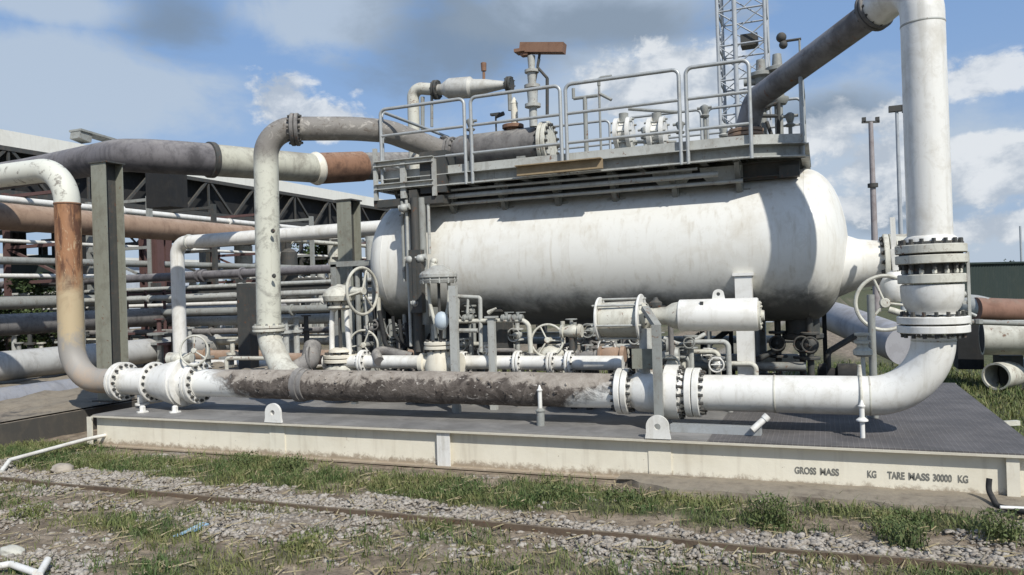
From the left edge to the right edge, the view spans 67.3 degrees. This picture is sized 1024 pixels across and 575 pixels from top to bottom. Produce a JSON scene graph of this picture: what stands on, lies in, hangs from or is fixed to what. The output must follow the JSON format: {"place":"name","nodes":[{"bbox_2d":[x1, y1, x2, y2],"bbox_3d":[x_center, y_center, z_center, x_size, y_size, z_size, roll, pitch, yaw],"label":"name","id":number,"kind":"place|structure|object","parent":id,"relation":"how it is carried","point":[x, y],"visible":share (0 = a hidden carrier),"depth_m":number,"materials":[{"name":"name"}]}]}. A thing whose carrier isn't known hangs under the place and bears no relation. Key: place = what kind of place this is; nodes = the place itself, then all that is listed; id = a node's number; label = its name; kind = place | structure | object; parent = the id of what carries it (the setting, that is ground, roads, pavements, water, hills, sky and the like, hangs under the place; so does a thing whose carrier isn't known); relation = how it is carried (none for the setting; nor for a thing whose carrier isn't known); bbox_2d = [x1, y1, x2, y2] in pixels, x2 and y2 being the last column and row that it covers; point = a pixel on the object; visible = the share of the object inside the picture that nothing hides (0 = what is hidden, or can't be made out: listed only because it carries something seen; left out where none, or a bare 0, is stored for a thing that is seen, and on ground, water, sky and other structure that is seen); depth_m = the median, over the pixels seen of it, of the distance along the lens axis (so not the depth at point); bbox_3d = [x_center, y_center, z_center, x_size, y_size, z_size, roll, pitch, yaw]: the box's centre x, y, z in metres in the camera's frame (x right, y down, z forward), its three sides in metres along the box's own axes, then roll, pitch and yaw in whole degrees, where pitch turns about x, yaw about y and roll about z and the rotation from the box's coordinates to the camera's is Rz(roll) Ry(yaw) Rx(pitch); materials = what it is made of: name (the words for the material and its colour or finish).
{"place":"outdoors","nodes":[
{"label":"outdoors","id":0,"kind":"place"},
{"bbox_2d":[0,362,321,421],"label":"concrete slab","id":1,"kind":"structure","parent":0,"point":[49,401],"depth_m":11.35,"materials":[{"name":"concrete"}]},
{"bbox_2d":[0,159,107,392],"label":"riser pipe","id":2,"kind":"object","parent":1,"relation":"on","point":[82,371],"visible":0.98,"depth_m":10.06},
{"bbox_2d":[88,160,134,402],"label":"steel column","id":3,"kind":"structure","parent":1,"relation":"on","point":[109,258],"depth_m":10.55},
{"bbox_2d":[0,334,236,381],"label":"pipe","id":4,"kind":"object","parent":1,"relation":"on","point":[26,363],"visible":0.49,"depth_m":14.53,"materials":[{"name":"silver metal"}]},
{"bbox_2d":[170,220,380,352],"bbox_3d":[-3.160,0.275,12.280,5.874,2.548,0.270,-2,0,22],"label":"white return pipe","id":5,"kind":"object","parent":1,"relation":"on","point":[180,245],"visible":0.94,"depth_m":13.03,"materials":[{"name":"metal"}]},
{"bbox_2d":[334,198,363,352],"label":"steel column","id":6,"kind":"structure","parent":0,"point":[349,229],"depth_m":11.22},
{"bbox_2d":[0,283,1023,574],"bbox_3d":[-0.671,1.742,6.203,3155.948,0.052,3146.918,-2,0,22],"label":"ground","id":7,"kind":"structure","parent":0,"point":[852,527],"depth_m":5.53,"materials":[{"name":"gravel"}]},
{"bbox_2d":[0,272,53,350],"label":"tree","id":8,"kind":"object","parent":7,"relation":"on","point":[25,287],"visible":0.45,"depth_m":19.37,"materials":[{"name":"green plant"}]},
{"bbox_2d":[1,499,61,521],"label":"weed","id":9,"kind":"object","parent":7,"relation":"on","point":[29,511],"visible":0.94,"depth_m":6.17,"materials":[{"name":"green plant"}]},
{"bbox_2d":[11,255,56,312],"bbox_3d":[-14.475,-0.064,23.999,1.600,1.800,1.600,-2,0,22],"label":"dark cabin","id":10,"kind":"object","parent":7,"relation":"on","point":[25,269],"visible":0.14,"depth_m":23.20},
{"bbox_2d":[0,379,77,400],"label":"pipe","id":11,"kind":"object","parent":7,"relation":"on","point":[12,392],"visible":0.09,"depth_m":12.03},
{"bbox_2d":[0,397,163,446],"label":"kerb wall","id":12,"kind":"structure","parent":7,"relation":"on","point":[48,426],"depth_m":9.91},
{"bbox_2d":[151,239,164,335],"bbox_3d":[-9.627,0.258,20.993,0.220,3.668,0.220,-2,0,22],"label":"red post","id":13,"kind":"object","parent":7,"relation":"on","point":[157,248],"depth_m":20.97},
{"bbox_2d":[1,190,365,345],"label":"pipe bridge","id":14,"kind":"structure","parent":7,"relation":"on","point":[8,250],"depth_m":21.88,"materials":[{"name":"metal"}]},
{"bbox_2d":[0,202,254,244],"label":"brown pipe","id":15,"kind":"object","parent":14,"relation":"on","point":[21,217],"visible":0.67,"depth_m":16.40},
{"bbox_2d":[0,256,307,268],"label":"rack pipe","id":16,"kind":"object","parent":14,"relation":"on","point":[37,261],"visible":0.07,"depth_m":20.59,"materials":[{"name":"metal"}]},
{"bbox_2d":[0,195,365,237],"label":"rack pipe","id":17,"kind":"object","parent":14,"relation":"on","point":[33,202],"visible":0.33,"depth_m":22.93,"materials":[{"name":"metal"}]},
{"bbox_2d":[0,239,365,258],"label":"rack pipe","id":18,"kind":"object","parent":14,"relation":"on","point":[42,242],"visible":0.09,"depth_m":21.31,"materials":[{"name":"metal"}]},
{"bbox_2d":[0,264,370,288],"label":"rack pipe","id":19,"kind":"object","parent":14,"relation":"on","point":[205,275],"visible":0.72,"depth_m":17.78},
{"bbox_2d":[1,278,370,295],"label":"rack pipe","id":20,"kind":"object","parent":14,"relation":"on","point":[286,283],"visible":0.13,"depth_m":18.71,"materials":[{"name":"metal"}]},
{"bbox_2d":[0,128,389,336],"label":"open shed","id":21,"kind":"structure","parent":7,"relation":"on","point":[227,196],"depth_m":27.74,"materials":[{"name":"metal"}]},
{"bbox_2d":[0,139,408,189],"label":"overhead pipe","id":22,"kind":"object","parent":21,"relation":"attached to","point":[206,159],"visible":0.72,"depth_m":11.77,"materials":[{"name":"metal"}]},
{"bbox_2d":[145,173,187,209],"bbox_3d":[-6.087,-1.901,13.550,0.550,1.006,0.400,-2,0,22],"label":"hanging box","id":23,"kind":"object","parent":22,"relation":"hanging from","point":[166,191],"visible":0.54,"depth_m":13.39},
{"bbox_2d":[236,283,258,368],"bbox_3d":[-5.351,0.925,15.596,0.300,2.016,0.250,-2,0,22],"label":"dark post","id":24,"kind":"object","parent":7,"relation":"on","point":[248,344],"visible":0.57,"depth_m":15.49,"materials":[{"name":"metal"}]},
{"bbox_2d":[268,452,312,474],"bbox_3d":[-2.176,1.714,7.495,0.531,0.193,0.413,-2,0,22],"label":"weed","id":25,"kind":"object","parent":7,"relation":"on","point":[290,465],"visible":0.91,"depth_m":7.47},
{"bbox_2d":[278,530,328,555],"bbox_3d":[-1.405,1.714,5.192,0.355,0.124,0.342,-2,0,22],"label":"weed","id":26,"kind":"object","parent":7,"relation":"on","point":[296,540],"visible":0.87,"depth_m":5.17,"materials":[{"name":"green plant"}]},
{"bbox_2d":[280,248,327,333],"bbox_3d":[-7.318,0.309,27.213,1.843,3.464,0.580,-2,0,22],"label":"process vessel","id":27,"kind":"object","parent":7,"relation":"on","point":[289,256],"visible":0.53,"depth_m":27.20,"materials":[{"name":"metal"}]},
{"bbox_2d":[49,275,559,349],"bbox_3d":[-6.366,0.878,18.882,16.000,2.200,0.350,-2,0,22],"label":"pipe rack","id":28,"kind":"object","parent":7,"relation":"on","point":[538,333],"visible":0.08,"depth_m":18.90,"materials":[{"name":"metal"}]},
{"bbox_2d":[0,304,286,335],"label":"pipe","id":29,"kind":"object","parent":28,"relation":"on","point":[26,323],"visible":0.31,"depth_m":16.13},
{"bbox_2d":[0,292,316,309],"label":"pipe","id":30,"kind":"object","parent":28,"relation":"on","point":[25,302],"visible":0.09,"depth_m":18.64,"materials":[{"name":"metal"}]},
{"bbox_2d":[1,335,365,345],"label":"rack pipe","id":31,"kind":"object","parent":28,"relation":"on","point":[323,340],"visible":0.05,"depth_m":18.30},
{"bbox_2d":[24,297,371,310],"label":"rack pipe","id":32,"kind":"object","parent":28,"relation":"on","point":[314,300],"visible":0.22,"depth_m":18.90,"materials":[{"name":"metal"}]},
{"bbox_2d":[84,287,371,303],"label":"rack pipe","id":33,"kind":"object","parent":28,"relation":"on","point":[151,298],"visible":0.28,"depth_m":18.14,"materials":[{"name":"metal"}]},
{"bbox_2d":[17,326,487,337],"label":"rack pipe","id":34,"kind":"object","parent":28,"relation":"on","point":[211,331],"visible":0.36,"depth_m":18.12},
{"bbox_2d":[144,312,372,326],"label":"rack pipe","id":35,"kind":"object","parent":28,"relation":"on","point":[323,318],"depth_m":18.50,"materials":[{"name":"metal"}]},
{"bbox_2d":[161,303,371,315],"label":"rack pipe","id":36,"kind":"object","parent":28,"relation":"on","point":[292,309],"visible":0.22,"depth_m":17.97,"materials":[{"name":"metal"}]},
{"bbox_2d":[0,438,1023,574],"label":"grass","id":37,"kind":"structure","parent":7,"relation":"on","point":[264,474],"depth_m":5.83,"materials":[{"name":"plant"}]},
{"bbox_2d":[0,446,1023,574],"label":"dry stalks","id":38,"kind":"object","parent":7,"relation":"on","point":[580,510],"visible":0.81,"depth_m":5.46,"materials":[{"name":"plant"}]},
{"bbox_2d":[524,481,572,504],"bbox_3d":[0.316,1.648,6.175,0.397,0.152,0.384,-2,0,-25],"label":"weed","id":39,"kind":"object","parent":7,"relation":"on","point":[552,492],"visible":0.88,"depth_m":6.17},
{"bbox_2d":[87,383,1023,496],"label":"equipment skid","id":40,"kind":"object","parent":7,"relation":"on","point":[949,437],"visible":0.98,"depth_m":7.25,"materials":[{"name":"paint"}]},
{"bbox_2d":[103,335,211,406],"bbox_3d":[-4.330,1.032,9.578,1.587,0.891,0.600,-2,0,22],"label":"ball valve","id":41,"kind":"object","parent":40,"relation":"on","point":[169,380],"visible":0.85,"depth_m":9.40,"materials":[{"name":"white paint"}]},
{"bbox_2d":[191,368,613,407],"bbox_3d":[-1.379,1.080,8.387,5.177,0.395,0.390,-2,0,22],"label":"header pipe","id":42,"kind":"object","parent":41,"relation":"attached to","point":[586,390],"visible":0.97,"depth_m":8.11,"materials":[{"name":"metal"}]},
{"bbox_2d":[252,113,453,369],"bbox_3d":[-1.961,-0.461,9.782,2.517,3.388,0.988,-2,0,-36],"label":"arched pipe","id":43,"kind":"object","parent":42,"relation":"attached to","point":[273,138],"visible":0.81,"depth_m":9.30,"materials":[{"name":"metal"}]},
{"bbox_2d":[293,340,321,369],"bbox_3d":[-2.504,0.879,9.326,0.330,0.476,0.550,-2,0,22],"label":"branch stub","id":44,"kind":"object","parent":43,"relation":"attached to","point":[309,358],"visible":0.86,"depth_m":9.26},
{"bbox_2d":[609,328,707,419],"bbox_3d":[1.383,0.811,7.268,0.863,0.855,0.510,-2,0,22],"label":"ball valve","id":45,"kind":"object","parent":42,"relation":"attached to","point":[632,391],"visible":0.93,"depth_m":7.13,"materials":[{"name":"white paint"}]},
{"bbox_2d":[591,289,764,340],"bbox_3d":[1.561,0.275,7.278,1.575,0.493,0.470,-2,0,22],"label":"valve actuator","id":46,"kind":"object","parent":45,"relation":"on","point":[626,320],"visible":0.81,"depth_m":7.15,"materials":[{"name":"white paint"}]},
{"bbox_2d":[322,266,378,369],"bbox_3d":[-2.051,0.550,9.484,0.630,1.606,0.604,-2,0,22],"label":"gate valve","id":47,"kind":"object","parent":40,"relation":"on","point":[339,297],"visible":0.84,"depth_m":9.43,"materials":[{"name":"beige paint"}]},
{"bbox_2d":[321,350,624,372],"bbox_3d":[-0.574,0.861,8.868,3.783,0.290,0.290,-2,0,22],"label":"secondary pipe","id":48,"kind":"object","parent":47,"relation":"attached to","point":[569,361],"visible":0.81,"depth_m":8.52,"materials":[{"name":"metal"}]},
{"bbox_2d":[371,346,412,365],"bbox_3d":[-1.455,0.823,9.354,0.499,0.216,0.299,-2,0,-22],"label":"bent tube","id":49,"kind":"object","parent":48,"relation":"attached to","point":[377,353],"visible":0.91,"depth_m":9.32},
{"bbox_2d":[417,257,465,371],"bbox_3d":[-0.823,0.319,8.748,0.500,1.331,0.430,-2,0,22],"label":"control valve","id":50,"kind":"object","parent":48,"relation":"attached to","point":[436,357],"visible":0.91,"depth_m":8.63,"materials":[{"name":"grey paint"}]},
{"bbox_2d":[532,323,565,370],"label":"globe valve","id":51,"kind":"object","parent":48,"relation":"attached to","point":[544,349],"visible":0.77,"depth_m":8.57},
{"bbox_2d":[330,260,403,370],"bbox_3d":[-1.912,0.539,10.433,0.841,1.795,0.595,-2,0,22],"label":"portal frame","id":52,"kind":"object","parent":40,"relation":"on","point":[335,272],"visible":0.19,"depth_m":10.28,"materials":[{"name":"grey paint"}]},
{"bbox_2d":[391,190,443,403],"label":"gauge column","id":53,"kind":"structure","parent":40,"relation":"on","point":[415,258],"depth_m":9.23,"materials":[{"name":"metal"}]},
{"bbox_2d":[448,286,460,412],"bbox_3d":[-0.630,0.684,8.479,0.085,1.409,0.060,-2,0,22],"label":"strut","id":54,"kind":"object","parent":40,"relation":"on","point":[454,328],"visible":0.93,"depth_m":8.45,"materials":[{"name":"grey paint"}]},
{"bbox_2d":[484,316,497,409],"bbox_3d":[-0.214,0.848,8.615,0.130,1.055,0.100,-2,0,22],"label":"short post","id":55,"kind":"object","parent":40,"relation":"on","point":[492,348],"visible":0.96,"depth_m":8.59,"materials":[{"name":"metal"}]},
{"bbox_2d":[477,344,520,406],"bbox_3d":[-0.141,1.015,8.828,0.480,0.719,0.202,-2,0,22],"label":"manifold valve","id":56,"kind":"object","parent":40,"relation":"on","point":[499,350],"visible":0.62,"depth_m":8.82,"materials":[{"name":"white paint"}]},
{"bbox_2d":[458,294,532,352],"bbox_3d":[-0.215,0.403,8.719,0.946,0.675,0.090,-2,0,22],"label":"instrument tubing","id":57,"kind":"object","parent":56,"relation":"attached to","point":[506,317],"visible":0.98,"depth_m":8.75,"materials":[{"name":"grey paint"}]},
{"bbox_2d":[496,323,513,355],"bbox_3d":[-0.120,0.596,8.952,0.220,0.420,0.180,-2,0,22],"label":"junction box","id":58,"kind":"object","parent":56,"relation":"attached to","point":[502,336],"visible":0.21,"depth_m":8.86,"materials":[{"name":"metal"}]},
{"bbox_2d":[559,318,583,408],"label":"valve","id":59,"kind":"object","parent":40,"relation":"on","point":[571,331],"visible":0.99,"depth_m":8.44,"materials":[{"name":"grey paint"}]},
{"bbox_2d":[370,169,897,374],"bbox_3d":[1.213,0.036,9.428,6.322,2.572,1.730,-2,0,22],"label":"pressure tank","id":60,"kind":"object","parent":40,"relation":"on","point":[791,253],"visible":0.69,"depth_m":8.50,"materials":[{"name":"metal"}]},
{"bbox_2d":[407,62,514,168],"bbox_3d":[-0.710,-1.945,10.623,1.625,2.215,0.290,-2,0,22],"label":"vent pipe","id":61,"kind":"object","parent":60,"relation":"on","point":[463,87],"visible":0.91,"depth_m":10.56,"materials":[{"name":"silver metal"}]},
{"bbox_2d":[378,58,810,217],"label":"access walkway","id":62,"kind":"structure","parent":60,"relation":"on","point":[738,161],"depth_m":8.53,"materials":[{"name":"grey paint"}]},
{"bbox_2d":[372,148,456,208],"bbox_3d":[-1.208,-1.363,9.444,1.000,0.725,0.370,-2,0,22],"label":"landing frame","id":63,"kind":"object","parent":62,"relation":"attached to","point":[430,164],"visible":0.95,"depth_m":9.27,"materials":[{"name":"grey paint"}]},
{"bbox_2d":[441,121,559,186],"bbox_3d":[-0.166,-1.682,9.974,1.494,0.809,0.570,-2,0,22],"label":"pipe","id":64,"kind":"object","parent":62,"relation":"on","point":[509,135],"visible":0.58,"depth_m":9.75,"materials":[{"name":"metal"}]},
{"bbox_2d":[514,42,566,127],"bbox_3d":[0.365,-2.534,9.536,0.646,1.056,0.200,-2,0,22],"label":"relief valve","id":65,"kind":"object","parent":64,"relation":"on","point":[529,50],"visible":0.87,"depth_m":9.52,"materials":[{"name":"grey paint"}]},
{"bbox_2d":[514,157,602,175],"bbox_3d":[0.511,-1.336,8.528,0.996,0.112,0.110,-2,0,22],"label":"plank","id":66,"kind":"object","parent":62,"relation":"attached to","point":[561,166],"visible":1,"depth_m":8.52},
{"bbox_2d":[610,112,636,148],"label":"gate valve","id":67,"kind":"object","parent":62,"relation":"on","point":[623,124],"visible":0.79,"depth_m":9.35,"materials":[{"name":"white paint"}]},
{"bbox_2d":[643,112,670,144],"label":"gate valve","id":68,"kind":"object","parent":62,"relation":"on","point":[657,122],"visible":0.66,"depth_m":9.19,"materials":[{"name":"white paint"}]},
{"bbox_2d":[744,59,771,133],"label":"insulator valve","id":69,"kind":"object","parent":62,"relation":"on","point":[759,74],"visible":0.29,"depth_m":9.18,"materials":[{"name":"grey paint"}]},
{"bbox_2d":[765,53,788,133],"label":"insulator valve","id":70,"kind":"object","parent":62,"relation":"on","point":[783,99],"visible":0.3,"depth_m":9.11,"materials":[{"name":"grey paint"}]},
{"bbox_2d":[728,0,892,136],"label":"sloping pipe","id":71,"kind":"object","parent":62,"relation":"on","point":[851,28],"visible":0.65,"depth_m":7.78,"materials":[{"name":"metal"}]},
{"bbox_2d":[768,321,787,374],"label":"drain valve","id":72,"kind":"object","parent":60,"relation":"attached to","point":[778,340],"visible":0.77,"depth_m":8.65,"materials":[{"name":"metal"}]},
{"bbox_2d":[800,318,820,375],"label":"drain valve","id":73,"kind":"object","parent":60,"relation":"attached to","point":[810,357],"visible":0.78,"depth_m":8.32,"materials":[{"name":"metal"}]},
{"bbox_2d":[854,217,908,331],"bbox_3d":[3.865,-0.133,8.070,0.574,1.136,1.138,-2,0,22],"label":"gear valve","id":74,"kind":"object","parent":60,"relation":"attached to","point":[888,290],"visible":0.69,"depth_m":7.61,"materials":[{"name":"white paint"}]},
{"bbox_2d":[641,306,670,431],"bbox_3d":[1.311,0.740,7.066,0.275,1.140,0.313,-2,0,22],"label":"support post","id":75,"kind":"object","parent":40,"relation":"on","point":[651,318],"visible":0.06,"depth_m":6.98,"materials":[{"name":"metal"}]},
{"bbox_2d":[520,335,793,343],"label":"deck pipe","id":76,"kind":"object","parent":40,"relation":"on","point":[538,340],"depth_m":10.87,"materials":[{"name":"metal"}]},
{"bbox_2d":[683,335,732,411],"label":"pipe","id":77,"kind":"object","parent":40,"relation":"on","point":[691,341],"visible":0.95,"depth_m":7.99,"materials":[{"name":"metal"}]},
{"bbox_2d":[670,422,761,435],"bbox_3d":[1.813,1.259,6.857,0.788,0.071,0.121,-2,0,24],"label":"channel offcut","id":78,"kind":"object","parent":40,"relation":"on","point":[713,428],"visible":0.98,"depth_m":6.81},
{"bbox_2d":[708,356,758,374],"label":"manifold valve","id":79,"kind":"object","parent":40,"relation":"on","point":[718,363],"visible":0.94,"depth_m":7.99,"materials":[{"name":"white paint"}]},
{"bbox_2d":[755,346,778,374],"bbox_3d":[2.764,0.968,8.599,0.550,0.609,0.300,-2,0,22],"label":"pump unit","id":80,"kind":"object","parent":40,"relation":"on","point":[765,355],"visible":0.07,"depth_m":8.60,"materials":[{"name":"metal"}]},
{"bbox_2d":[677,362,805,370],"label":"deck pipe","id":81,"kind":"object","parent":80,"relation":"attached to","point":[781,366],"visible":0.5,"depth_m":8.41,"materials":[{"name":"metal"}]},
{"bbox_2d":[856,364,867,437],"bbox_3d":[2.987,0.964,6.591,0.095,0.601,0.430,-2,0,22],"label":"pipe stanchion","id":82,"kind":"object","parent":40,"relation":"on","point":[861,419],"visible":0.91,"depth_m":6.42,"materials":[{"name":"white paint"}]},
{"bbox_2d":[698,335,956,415],"bbox_3d":[2.712,0.772,6.731,2.085,0.674,0.341,-2,0,22],"label":"elbow pipe","id":83,"kind":"object","parent":82,"relation":"on","point":[918,374],"visible":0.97,"depth_m":6.55,"materials":[{"name":"metal"}]},
{"bbox_2d":[894,237,976,338],"bbox_3d":[3.496,0.005,6.407,0.542,0.816,0.542,-2,0,-23],"label":"flanged valve","id":84,"kind":"object","parent":83,"relation":"attached to","point":[922,266],"visible":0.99,"depth_m":6.22,"materials":[{"name":"white paint"}]},
{"bbox_2d":[862,0,957,244],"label":"tall pipe","id":85,"kind":"object","parent":84,"relation":"on","point":[927,157],"visible":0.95,"depth_m":6.28,"materials":[{"name":"metal"}]},
{"bbox_2d":[867,294,878,417],"bbox_3d":[3.446,0.660,7.350,0.068,1.185,0.070,-2,0,22],"label":"thin post","id":86,"kind":"object","parent":40,"relation":"on","point":[871,331],"visible":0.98,"depth_m":7.32,"materials":[{"name":"metal"}]},
{"bbox_2d":[724,488,808,530],"bbox_3d":[1.817,1.543,5.363,0.519,0.260,0.553,-2,0,-18],"label":"weed","id":87,"kind":"object","parent":7,"relation":"on","point":[767,513],"visible":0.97,"depth_m":5.34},
{"bbox_2d":[617,473,1023,519],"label":"concrete ledge","id":88,"kind":"object","parent":7,"relation":"on","point":[916,498],"visible":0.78,"depth_m":5.98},
{"bbox_2d":[820,302,921,364],"bbox_3d":[5.583,0.612,12.855,0.633,0.849,5.405,-2,0,9],"label":"grey pipe","id":89,"kind":"object","parent":7,"relation":"on","point":[843,321],"visible":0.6,"depth_m":11.04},
{"bbox_2d":[861,117,880,311],"bbox_3d":[18.803,-3.802,39.982,0.880,10.093,0.520,-2,0,22],"label":"light mast","id":90,"kind":"object","parent":7,"relation":"on","point":[872,185],"visible":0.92,"depth_m":39.88,"materials":[{"name":"metal"}]},
{"bbox_2d":[863,505,911,537],"bbox_3d":[2.512,1.563,5.120,0.302,0.173,0.285,-2,0,-30],"label":"weed","id":91,"kind":"object","parent":7,"relation":"on","point":[876,520],"visible":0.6,"depth_m":5.13,"materials":[{"name":"green plant"}]},
{"bbox_2d":[888,105,905,310],"bbox_3d":[20.198,-4.126,39.967,0.825,10.650,0.350,-2,0,22],"label":"light mast","id":92,"kind":"object","parent":7,"relation":"on","point":[896,109],"visible":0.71,"depth_m":39.91,"materials":[{"name":"metal"}]},
{"bbox_2d":[871,516,931,551],"bbox_3d":[2.452,1.552,4.901,0.406,0.196,0.334,-2,0,44],"label":"weed","id":93,"kind":"object","parent":7,"relation":"on","point":[900,536],"visible":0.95,"depth_m":4.84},
{"bbox_2d":[953,324,983,369],"bbox_3d":[7.226,0.898,12.200,0.350,0.750,0.500,-2,0,22],"label":"pipe support","id":94,"kind":"object","parent":7,"relation":"on","point":[968,355],"visible":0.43,"depth_m":11.97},
{"bbox_2d":[943,370,1023,435],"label":"grass","id":95,"kind":"structure","parent":7,"relation":"on","point":[1006,410],"depth_m":10.43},
{"bbox_2d":[959,295,1023,319],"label":"rusty pipe","id":96,"kind":"object","parent":7,"relation":"on","point":[985,308],"visible":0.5,"depth_m":18.76,"materials":[{"name":"brown metal"}]},
{"bbox_2d":[962,261,1023,298],"bbox_3d":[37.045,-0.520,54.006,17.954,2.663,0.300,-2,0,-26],"label":"green shed","id":97,"kind":"structure","parent":7,"relation":"on","point":[997,279],"depth_m":51.87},
{"bbox_2d":[964,503,1023,547],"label":"weed","id":98,"kind":"object","parent":7,"relation":"on","point":[1002,529],"visible":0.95,"depth_m":4.90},
{"bbox_2d":[979,320,1023,389],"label":"open pipe","id":99,"kind":"object","parent":7,"relation":"on","point":[999,343],"visible":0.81,"depth_m":11.15,"materials":[{"name":"metal"}]},
{"bbox_2d":[981,358,1023,389],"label":"open pipe stub","id":100,"kind":"object","parent":7,"relation":"on","point":[1014,370],"visible":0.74,"depth_m":11.26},
{"bbox_2d":[0,452,1023,574],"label":"gravel","id":101,"kind":"structure","parent":0,"point":[968,554],"depth_m":5.40,"materials":[{"name":"gravel"}]},
{"bbox_2d":[0,434,105,471],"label":"conduit","id":102,"kind":"object","parent":101,"relation":"on","point":[15,458],"visible":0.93,"depth_m":8.47,"materials":[{"name":"white paint"}]},
{"bbox_2d":[0,476,1023,574],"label":"rail","id":103,"kind":"object","parent":101,"relation":"on","point":[872,558],"visible":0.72,"depth_m":5.32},
{"bbox_2d":[0,0,1023,295],"label":"sky","id":104,"kind":"structure","parent":0,"point":[221,72],"materials":[{"name":"blue"}]},
{"bbox_2d":[715,0,773,321],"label":"lattice tower","id":105,"kind":"structure","parent":0,"point":[749,41],"depth_m":33.36,"materials":[{"name":"metal"}]},
{"bbox_2d":[497,358,1023,411],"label":"grass","id":106,"kind":"structure","parent":0,"point":[886,371],"depth_m":13.13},
{"bbox_2d":[817,333,857,375],"bbox_3d":[3.745,0.900,8.850,0.550,0.733,0.300,-2,0,22],"label":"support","id":107,"kind":"object","parent":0,"point":[840,369],"visible":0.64,"depth_m":8.82,"materials":[{"name":"metal"}]},
{"bbox_2d":[853,333,872,417],"bbox_3d":[3.290,0.842,7.199,0.168,0.831,0.170,-2,0,22],"label":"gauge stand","id":108,"kind":"object","parent":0,"point":[862,350],"visible":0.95,"depth_m":7.16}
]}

